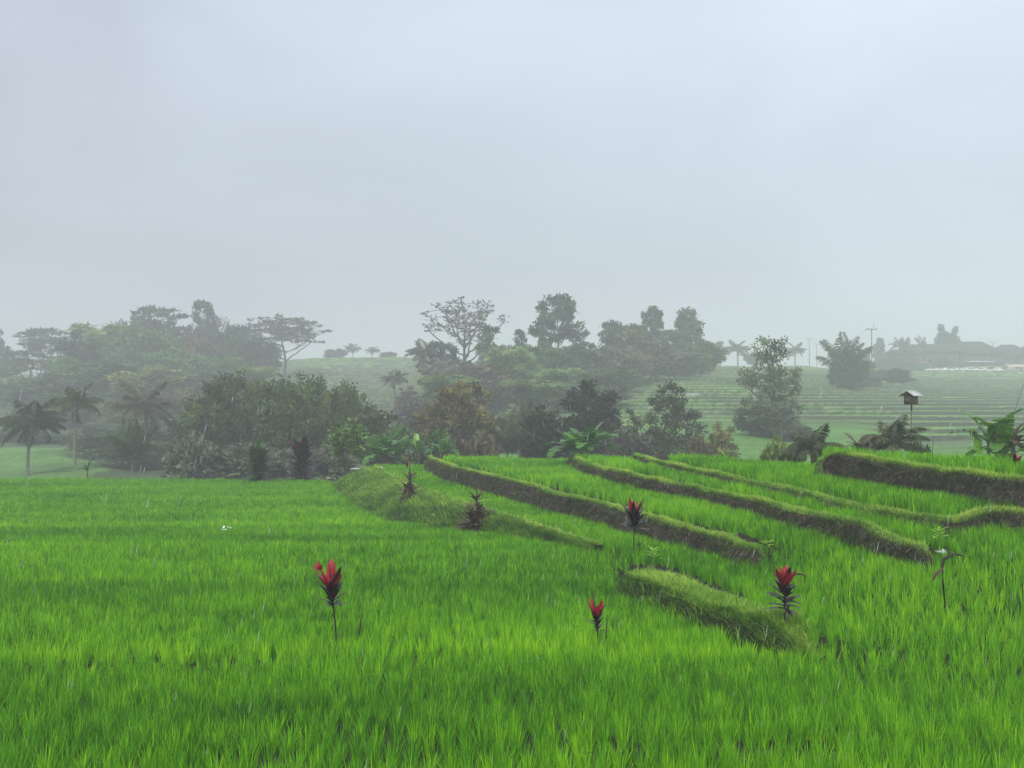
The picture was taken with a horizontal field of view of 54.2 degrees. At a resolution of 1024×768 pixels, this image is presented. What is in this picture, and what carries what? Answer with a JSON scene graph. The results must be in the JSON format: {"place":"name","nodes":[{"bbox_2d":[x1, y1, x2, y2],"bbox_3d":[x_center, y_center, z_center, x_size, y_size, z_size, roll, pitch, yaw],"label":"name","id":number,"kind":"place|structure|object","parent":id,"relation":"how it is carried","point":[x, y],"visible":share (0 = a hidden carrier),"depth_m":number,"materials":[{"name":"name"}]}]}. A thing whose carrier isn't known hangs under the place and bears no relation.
{"place":"outdoors","nodes":[
{"label":"outdoors","id":0,"kind":"place"},
{"bbox_2d":[0,356,1023,767],"bbox_3d":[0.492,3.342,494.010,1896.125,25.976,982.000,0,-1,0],"label":"terrain","id":1,"kind":"structure","parent":0,"point":[934,414],"depth_m":148.12,"materials":[{"name":"green plant"}]},
{"bbox_2d":[0,349,61,377],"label":"umbrella tree","id":2,"kind":"object","parent":1,"relation":"on","point":[8,355],"visible":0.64,"depth_m":264.46,"materials":[{"name":"green plant"}]},
{"bbox_2d":[0,397,67,475],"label":"coconut palm","id":3,"kind":"object","parent":1,"relation":"on","point":[43,420],"visible":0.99,"depth_m":105.76,"materials":[{"name":"green plant"}]},
{"bbox_2d":[11,326,70,371],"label":"umbrella tree","id":4,"kind":"object","parent":1,"relation":"on","point":[40,342],"visible":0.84,"depth_m":302.66,"materials":[{"name":"green plant"}]},
{"bbox_2d":[0,367,92,408],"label":"broadleaf tree","id":5,"kind":"object","parent":1,"relation":"on","point":[50,381],"visible":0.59,"depth_m":212.68,"materials":[{"name":"green plant"}]},
{"bbox_2d":[43,330,105,370],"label":"dense tree","id":6,"kind":"object","parent":1,"relation":"on","point":[82,354],"visible":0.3,"depth_m":244.94,"materials":[{"name":"green plant"}]},
{"bbox_2d":[34,389,115,428],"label":"broadleaf tree","id":7,"kind":"object","parent":1,"relation":"on","point":[86,416],"visible":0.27,"depth_m":192.21,"materials":[{"name":"green plant"}]},
{"bbox_2d":[47,382,103,465],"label":"coconut palm","id":8,"kind":"object","parent":1,"relation":"on","point":[76,402],"visible":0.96,"depth_m":115.79,"materials":[{"name":"green plant"}]},
{"bbox_2d":[58,427,112,454],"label":"leafy tree","id":9,"kind":"object","parent":1,"relation":"on","point":[92,439],"visible":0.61,"depth_m":133.99,"materials":[{"name":"green plant"}]},
{"bbox_2d":[51,356,140,415],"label":"broadleaf tree","id":10,"kind":"object","parent":1,"relation":"on","point":[100,385],"visible":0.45,"depth_m":218.05,"materials":[{"name":"green plant"}]},
{"bbox_2d":[65,319,152,363],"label":"tree","id":11,"kind":"object","parent":1,"relation":"on","point":[92,333],"visible":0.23,"depth_m":270.54,"materials":[{"name":"green plant"}]},
{"bbox_2d":[82,439,166,469],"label":"leafy tree","id":12,"kind":"object","parent":1,"relation":"on","point":[147,458],"visible":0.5,"depth_m":114.94,"materials":[{"name":"green plant"}]},
{"bbox_2d":[104,418,158,471],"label":"leafy tree","id":13,"kind":"object","parent":1,"relation":"on","point":[129,442],"visible":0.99,"depth_m":105.03,"materials":[{"name":"green plant"}]},
{"bbox_2d":[104,378,181,434],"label":"coconut palm","id":14,"kind":"object","parent":1,"relation":"on","point":[152,407],"visible":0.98,"depth_m":126.04,"materials":[{"name":"green plant"}]},
{"bbox_2d":[100,320,191,368],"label":"broadleaf tree","id":15,"kind":"object","parent":1,"relation":"on","point":[133,345],"visible":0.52,"depth_m":261.69,"materials":[{"name":"green plant"}]},
{"bbox_2d":[102,363,199,401],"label":"broadleaf tree","id":16,"kind":"object","parent":1,"relation":"on","point":[149,379],"visible":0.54,"depth_m":213.35,"materials":[{"name":"green plant"}]},
{"bbox_2d":[129,304,189,337],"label":"umbrella tree","id":17,"kind":"object","parent":1,"relation":"on","point":[151,324],"visible":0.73,"depth_m":289.88,"materials":[{"name":"green plant"}]},
{"bbox_2d":[139,345,209,374],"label":"broadleaf tree","id":18,"kind":"object","parent":1,"relation":"on","point":[170,360],"visible":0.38,"depth_m":244.15,"materials":[{"name":"green plant"}]},
{"bbox_2d":[160,430,218,479],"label":"bush","id":19,"kind":"object","parent":1,"relation":"on","point":[188,451],"visible":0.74,"depth_m":88.51,"materials":[{"name":"green plant"}]},
{"bbox_2d":[175,329,223,370],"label":"broadleaf tree","id":20,"kind":"object","parent":1,"relation":"on","point":[205,347],"visible":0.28,"depth_m":275.62,"materials":[{"name":"green plant"}]},
{"bbox_2d":[181,299,222,352],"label":"tall tree","id":21,"kind":"object","parent":1,"relation":"on","point":[200,330],"visible":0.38,"depth_m":292.84,"materials":[{"name":"green plant"}]},
{"bbox_2d":[174,367,250,399],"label":"broadleaf tree","id":22,"kind":"object","parent":1,"relation":"on","point":[208,376],"visible":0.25,"depth_m":218.02,"materials":[{"name":"green plant"}]},
{"bbox_2d":[206,324,243,368],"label":"broadleaf tree","id":23,"kind":"object","parent":1,"relation":"on","point":[227,340],"visible":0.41,"depth_m":281.43,"materials":[{"name":"green plant"}]},
{"bbox_2d":[168,367,284,448],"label":"feathery tree","id":24,"kind":"object","parent":1,"relation":"on","point":[235,426],"visible":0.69,"depth_m":103.59,"materials":[{"name":"green plant"}]},
{"bbox_2d":[203,354,249,374],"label":"leafy tree","id":25,"kind":"object","parent":1,"relation":"on","point":[233,364],"visible":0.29,"depth_m":242.17,"materials":[{"name":"green plant"}]},
{"bbox_2d":[198,441,292,479],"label":"bush","id":26,"kind":"object","parent":1,"relation":"on","point":[226,463],"visible":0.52,"depth_m":88.87,"materials":[{"name":"green plant"}]},
{"bbox_2d":[229,334,282,377],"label":"broadleaf tree","id":27,"kind":"object","parent":1,"relation":"on","point":[257,352],"visible":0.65,"depth_m":274.69,"materials":[{"name":"green plant"}]},
{"bbox_2d":[242,441,273,481],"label":"dracaena","id":28,"kind":"object","parent":1,"relation":"on","point":[257,457],"visible":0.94,"depth_m":68.35,"materials":[{"name":"green plant"}]},
{"bbox_2d":[244,313,331,376],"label":"wide crowned tree","id":29,"kind":"object","parent":1,"relation":"on","point":[278,327],"visible":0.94,"depth_m":303.50,"materials":[{"name":"green plant"}]},
{"bbox_2d":[248,369,344,450],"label":"feathery tree","id":30,"kind":"object","parent":1,"relation":"on","point":[296,413],"visible":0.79,"depth_m":98.74,"materials":[{"name":"green plant"}]},
{"bbox_2d":[285,435,318,480],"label":"cordyline","id":31,"kind":"object","parent":1,"relation":"on","point":[302,453],"visible":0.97,"depth_m":69.10,"materials":[{"name":"purple plant"}]},
{"bbox_2d":[283,443,359,482],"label":"bush","id":32,"kind":"object","parent":1,"relation":"on","point":[325,463],"visible":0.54,"depth_m":88.17,"materials":[{"name":"green plant"}]},
{"bbox_2d":[312,558,347,646],"bbox_3d":[-3.176,3.960,17.588,0.604,1.752,0.670,-1,-1,42],"label":"cordyline","id":33,"kind":"object","parent":1,"relation":"on","point":[331,578],"visible":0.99,"depth_m":17.54,"materials":[{"name":"red plant"}]},
{"bbox_2d":[311,379,374,454],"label":"feathery tree","id":34,"kind":"object","parent":1,"relation":"on","point":[353,406],"visible":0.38,"depth_m":97.59,"materials":[{"name":"green plant"}]},
{"bbox_2d":[319,417,369,473],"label":"slim tree","id":35,"kind":"object","parent":1,"relation":"on","point":[343,437],"visible":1,"depth_m":66.13,"materials":[{"name":"green plant"}]},
{"bbox_2d":[348,404,409,436],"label":"bush","id":36,"kind":"object","parent":1,"relation":"on","point":[376,423],"visible":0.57,"depth_m":95.98,"materials":[{"name":"green plant"}]},
{"bbox_2d":[354,424,421,465],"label":"bush","id":37,"kind":"object","parent":1,"relation":"on","point":[400,434],"visible":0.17,"depth_m":90.87,"materials":[{"name":"green plant"}]},
{"bbox_2d":[349,426,429,465],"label":"banana plant","id":38,"kind":"object","parent":1,"relation":"on","point":[385,444],"visible":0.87,"depth_m":71.14,"materials":[{"name":"green plant"}]},
{"bbox_2d":[395,395,436,434],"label":"bush","id":39,"kind":"object","parent":1,"relation":"on","point":[409,408],"visible":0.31,"depth_m":148.28,"materials":[{"name":"green plant"}]},
{"bbox_2d":[403,427,454,464],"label":"bush","id":40,"kind":"object","parent":1,"relation":"on","point":[436,438],"visible":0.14,"depth_m":80.77,"materials":[{"name":"green plant"}]},
{"bbox_2d":[414,341,463,371],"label":"open tree","id":41,"kind":"object","parent":1,"relation":"on","point":[434,352],"visible":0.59,"depth_m":209.44,"materials":[{"name":"green plant"}]},
{"bbox_2d":[415,372,480,418],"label":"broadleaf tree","id":42,"kind":"object","parent":1,"relation":"on","point":[431,383],"visible":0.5,"depth_m":167.93,"materials":[{"name":"green plant"}]},
{"bbox_2d":[415,357,483,400],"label":"broadleaf tree","id":43,"kind":"object","parent":1,"relation":"on","point":[432,369],"visible":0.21,"depth_m":193.12,"materials":[{"name":"green plant"}]},
{"bbox_2d":[408,380,502,445],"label":"leafy tree","id":44,"kind":"object","parent":1,"relation":"on","point":[461,419],"visible":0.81,"depth_m":94.72,"materials":[{"name":"brown plant"}]},
{"bbox_2d":[420,296,511,362],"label":"leafless tree","id":45,"kind":"object","parent":1,"relation":"on","point":[467,329],"visible":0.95,"depth_m":224.93,"materials":[{"name":"green plant"}]},
{"bbox_2d":[332,463,603,551],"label":"terrace bank","id":46,"kind":"structure","parent":1,"relation":"on","point":[486,527],"depth_m":41.62,"materials":[{"name":"green plant"}]},
{"bbox_2d":[455,489,495,531],"bbox_3d":[-1.266,5.118,37.352,1.799,2.415,1.632,-1,-1,39],"label":"cordyline","id":47,"kind":"object","parent":46,"relation":"on","point":[474,514],"visible":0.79,"depth_m":37.18,"materials":[{"name":"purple plant"}]},
{"bbox_2d":[450,428,500,458],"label":"bush","id":48,"kind":"object","parent":1,"relation":"on","point":[482,447],"visible":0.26,"depth_m":79.29,"materials":[{"name":"green plant"}]},
{"bbox_2d":[452,361,511,398],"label":"broadleaf tree","id":49,"kind":"object","parent":1,"relation":"on","point":[475,371],"visible":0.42,"depth_m":188.41,"materials":[{"name":"green plant"}]},
{"bbox_2d":[473,383,514,417],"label":"leafy tree","id":50,"kind":"object","parent":1,"relation":"on","point":[501,403],"visible":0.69,"depth_m":158.62,"materials":[{"name":"green plant"}]},
{"bbox_2d":[480,418,522,456],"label":"bush","id":51,"kind":"object","parent":1,"relation":"on","point":[508,438],"visible":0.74,"depth_m":95.32,"materials":[{"name":"green plant"}]},
{"bbox_2d":[481,344,536,394],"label":"bamboo clump","id":52,"kind":"object","parent":1,"relation":"on","point":[511,363],"visible":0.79,"depth_m":190.03,"materials":[{"name":"green plant"}]},
{"bbox_2d":[0,476,1023,767],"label":"rice","id":53,"kind":"object","parent":1,"relation":"on","point":[106,578],"visible":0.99,"depth_m":16.02,"materials":[{"name":"green plant"}]},
{"bbox_2d":[491,399,559,433],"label":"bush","id":54,"kind":"object","parent":1,"relation":"on","point":[515,416],"visible":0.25,"depth_m":106.67,"materials":[{"name":"green plant"}]},
{"bbox_2d":[495,378,570,410],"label":"bamboo clump","id":55,"kind":"object","parent":1,"relation":"on","point":[538,392],"visible":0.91,"depth_m":163.06,"materials":[{"name":"green plant"}]},
{"bbox_2d":[517,404,586,459],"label":"bush","id":56,"kind":"object","parent":1,"relation":"on","point":[542,427],"visible":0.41,"depth_m":80.64,"materials":[{"name":"green plant"}]},
{"bbox_2d":[525,366,583,390],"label":"bamboo clump","id":57,"kind":"object","parent":1,"relation":"on","point":[563,376],"visible":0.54,"depth_m":182.41,"materials":[{"name":"green plant"}]},
{"bbox_2d":[527,293,590,348],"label":"open tree","id":58,"kind":"object","parent":1,"relation":"on","point":[547,320],"visible":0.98,"depth_m":224.77,"materials":[{"name":"green plant"}]},
{"bbox_2d":[535,346,587,379],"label":"broadleaf tree","id":59,"kind":"object","parent":1,"relation":"on","point":[562,359],"visible":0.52,"depth_m":205.39,"materials":[{"name":"green plant"}]},
{"bbox_2d":[544,421,618,464],"bbox_3d":[3.707,3.439,53.666,4.058,2.889,3.820,0,-1,0],"label":"banana plant","id":60,"kind":"object","parent":1,"relation":"on","point":[584,443],"visible":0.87,"depth_m":53.12,"materials":[{"name":"green plant"}]},
{"bbox_2d":[558,378,623,456],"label":"dense tree","id":61,"kind":"object","parent":1,"relation":"on","point":[599,410],"visible":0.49,"depth_m":90.61,"materials":[{"name":"green plant"}]},
{"bbox_2d":[546,382,637,408],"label":"bush","id":62,"kind":"object","parent":1,"relation":"on","point":[625,395],"visible":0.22,"depth_m":169.97,"materials":[{"name":"green plant"}]},
{"bbox_2d":[423,454,769,570],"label":"terrace bank","id":63,"kind":"structure","parent":1,"relation":"on","point":[684,535],"depth_m":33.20,"materials":[{"name":"green plant"}]},
{"bbox_2d":[579,345,634,377],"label":"broadleaf tree","id":64,"kind":"object","parent":1,"relation":"on","point":[608,360],"visible":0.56,"depth_m":208.92,"materials":[{"name":"green plant"}]},
{"bbox_2d":[575,367,643,391],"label":"broadleaf tree","id":65,"kind":"object","parent":1,"relation":"on","point":[610,378],"visible":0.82,"depth_m":192.72,"materials":[{"name":"green plant"}]},
{"bbox_2d":[604,425,657,457],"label":"bush","id":66,"kind":"object","parent":1,"relation":"on","point":[624,443],"visible":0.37,"depth_m":83.06,"materials":[{"name":"green plant"}]},
{"bbox_2d":[612,323,654,351],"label":"tall tree","id":67,"kind":"object","parent":1,"relation":"on","point":[630,335],"visible":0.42,"depth_m":232.28,"materials":[{"name":"green plant"}]},
{"bbox_2d":[620,337,682,380],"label":"broadleaf tree","id":68,"kind":"object","parent":1,"relation":"on","point":[661,363],"visible":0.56,"depth_m":222.28,"materials":[{"name":"green plant"}]},
{"bbox_2d":[640,305,664,343],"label":"open tree","id":69,"kind":"object","parent":1,"relation":"on","point":[652,323],"visible":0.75,"depth_m":250.76,"materials":[{"name":"green plant"}]},
{"bbox_2d":[625,380,708,460],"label":"open tree","id":70,"kind":"object","parent":1,"relation":"on","point":[669,445],"visible":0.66,"depth_m":89.49,"materials":[{"name":"green plant"}]},
{"bbox_2d":[655,349,708,378],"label":"broadleaf tree","id":71,"kind":"object","parent":1,"relation":"on","point":[692,360],"visible":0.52,"depth_m":225.23,"materials":[{"name":"green plant"}]},
{"bbox_2d":[673,306,705,349],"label":"tall tree","id":72,"kind":"object","parent":1,"relation":"on","point":[688,327],"visible":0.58,"depth_m":254.90,"materials":[{"name":"green plant"}]},
{"bbox_2d":[380,463,1023,690],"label":"rice","id":73,"kind":"object","parent":1,"relation":"on","point":[705,567],"visible":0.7,"depth_m":19.28,"materials":[{"name":"green plant"}]},
{"bbox_2d":[686,431,717,457],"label":"bush","id":74,"kind":"object","parent":1,"relation":"on","point":[698,446],"visible":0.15,"depth_m":71.61,"materials":[{"name":"green plant"}]},
{"bbox_2d":[680,340,727,376],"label":"broadleaf tree","id":75,"kind":"object","parent":1,"relation":"on","point":[712,352],"visible":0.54,"depth_m":243.37,"materials":[{"name":"green plant"}]},
{"bbox_2d":[611,561,836,664],"bbox_3d":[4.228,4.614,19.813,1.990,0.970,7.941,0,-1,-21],"label":"terrace bank","id":76,"kind":"structure","parent":1,"relation":"on","point":[723,621],"depth_m":18.45,"materials":[{"name":"green plant"}]},
{"bbox_2d":[763,565,801,623],"bbox_3d":[4.720,3.948,17.297,0.684,1.625,0.601,0,-1,0],"label":"cordyline","id":77,"kind":"object","parent":76,"relation":"on","point":[785,576],"visible":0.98,"depth_m":17.29,"materials":[{"name":"red plant"}]},
{"bbox_2d":[707,421,740,458],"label":"open tree","id":78,"kind":"object","parent":1,"relation":"on","point":[723,440],"visible":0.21,"depth_m":76.07,"materials":[{"name":"green plant"}]},
{"bbox_2d":[443,454,1023,660],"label":"rice","id":79,"kind":"object","parent":1,"relation":"on","point":[554,473],"visible":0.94,"depth_m":19.97,"materials":[{"name":"green plant"}]},
{"bbox_2d":[570,456,935,571],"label":"terrace bank","id":80,"kind":"structure","parent":1,"relation":"on","point":[833,528],"depth_m":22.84,"materials":[{"name":"green plant"}]},
{"bbox_2d":[731,401,804,438],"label":"bush","id":81,"kind":"object","parent":1,"relation":"on","point":[755,420],"visible":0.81,"depth_m":117.29,"materials":[{"name":"green plant"}]},
{"bbox_2d":[733,335,805,430],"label":"vine clad tree","id":82,"kind":"object","parent":1,"relation":"on","point":[779,383],"visible":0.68,"depth_m":121.70,"materials":[{"name":"green plant"}]},
{"bbox_2d":[756,434,806,463],"bbox_3d":[12.437,4.607,47.040,2.795,4.643,2.649,0,-1,29],"label":"bush","id":83,"kind":"object","parent":1,"relation":"on","point":[774,454],"visible":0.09,"depth_m":46.51,"materials":[{"name":"green plant"}]},
{"bbox_2d":[574,449,1023,587],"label":"rice","id":84,"kind":"object","parent":1,"relation":"on","point":[985,543],"visible":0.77,"depth_m":21.38,"materials":[{"name":"green plant"}]},
{"bbox_2d":[780,423,843,464],"bbox_3d":[13.858,4.228,45.941,3.132,4.914,2.872,1,-1,-44],"label":"coconut palm","id":85,"kind":"object","parent":1,"relation":"on","point":[810,447],"visible":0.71,"depth_m":45.66,"materials":[{"name":"green plant"}]},
{"bbox_2d":[631,452,1023,538],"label":"terrace bank","id":86,"kind":"structure","parent":1,"relation":"on","point":[1014,522],"depth_m":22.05,"materials":[{"name":"green plant"}]},
{"bbox_2d":[667,452,1019,516],"bbox_3d":[9.799,2.758,31.631,4.115,0.941,21.658,0,-1,-7],"label":"rice","id":87,"kind":"object","parent":1,"relation":"on","point":[797,474],"visible":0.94,"depth_m":27.50,"materials":[{"name":"green plant"}]},
{"bbox_2d":[815,332,873,368],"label":"young palm","id":88,"kind":"object","parent":1,"relation":"on","point":[843,354],"visible":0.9,"depth_m":229.03,"materials":[{"name":"green plant"}]},
{"bbox_2d":[825,362,870,390],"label":"bush","id":89,"kind":"object","parent":1,"relation":"on","point":[851,377],"visible":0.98,"depth_m":227.04,"materials":[{"name":"green plant"}]},
{"bbox_2d":[858,414,930,453],"bbox_3d":[15.217,3.583,40.033,2.678,4.736,2.456,-1,-1,32],"label":"coconut palm","id":90,"kind":"object","parent":1,"relation":"on","point":[887,435],"visible":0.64,"depth_m":39.80,"materials":[{"name":"green plant"}]},
{"bbox_2d":[814,450,1023,509],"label":"terrace bank","id":91,"kind":"structure","parent":1,"relation":"on","point":[819,467],"depth_m":25.83,"materials":[{"name":"green plant"}]},
{"bbox_2d":[822,445,1023,475],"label":"rice","id":92,"kind":"object","parent":1,"relation":"on","point":[996,464],"visible":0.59,"depth_m":26.87,"materials":[{"name":"green plant"}]},
{"bbox_2d":[908,344,961,370],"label":"house","id":93,"kind":"structure","parent":1,"relation":"on","point":[930,354],"depth_m":439.25,"materials":[{"name":"paint"}]},
{"bbox_2d":[951,342,1007,367],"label":"house","id":94,"kind":"structure","parent":1,"relation":"on","point":[977,351],"depth_m":440.26,"materials":[{"name":"paint"}]},
{"bbox_2d":[949,408,1023,461],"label":"banana plant","id":95,"kind":"object","parent":1,"relation":"on","point":[1002,426],"visible":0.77,"depth_m":31.06,"materials":[{"name":"green plant"}]},
{"bbox_2d":[0,0,1023,374],"label":"sky","id":96,"kind":"structure","parent":0,"point":[802,171],"materials":[{"name":"grey"}]},
{"bbox_2d":[5,385,1021,767],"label":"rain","id":97,"kind":"object","parent":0,"point":[543,575],"visible":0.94,"depth_m":5.43,"materials":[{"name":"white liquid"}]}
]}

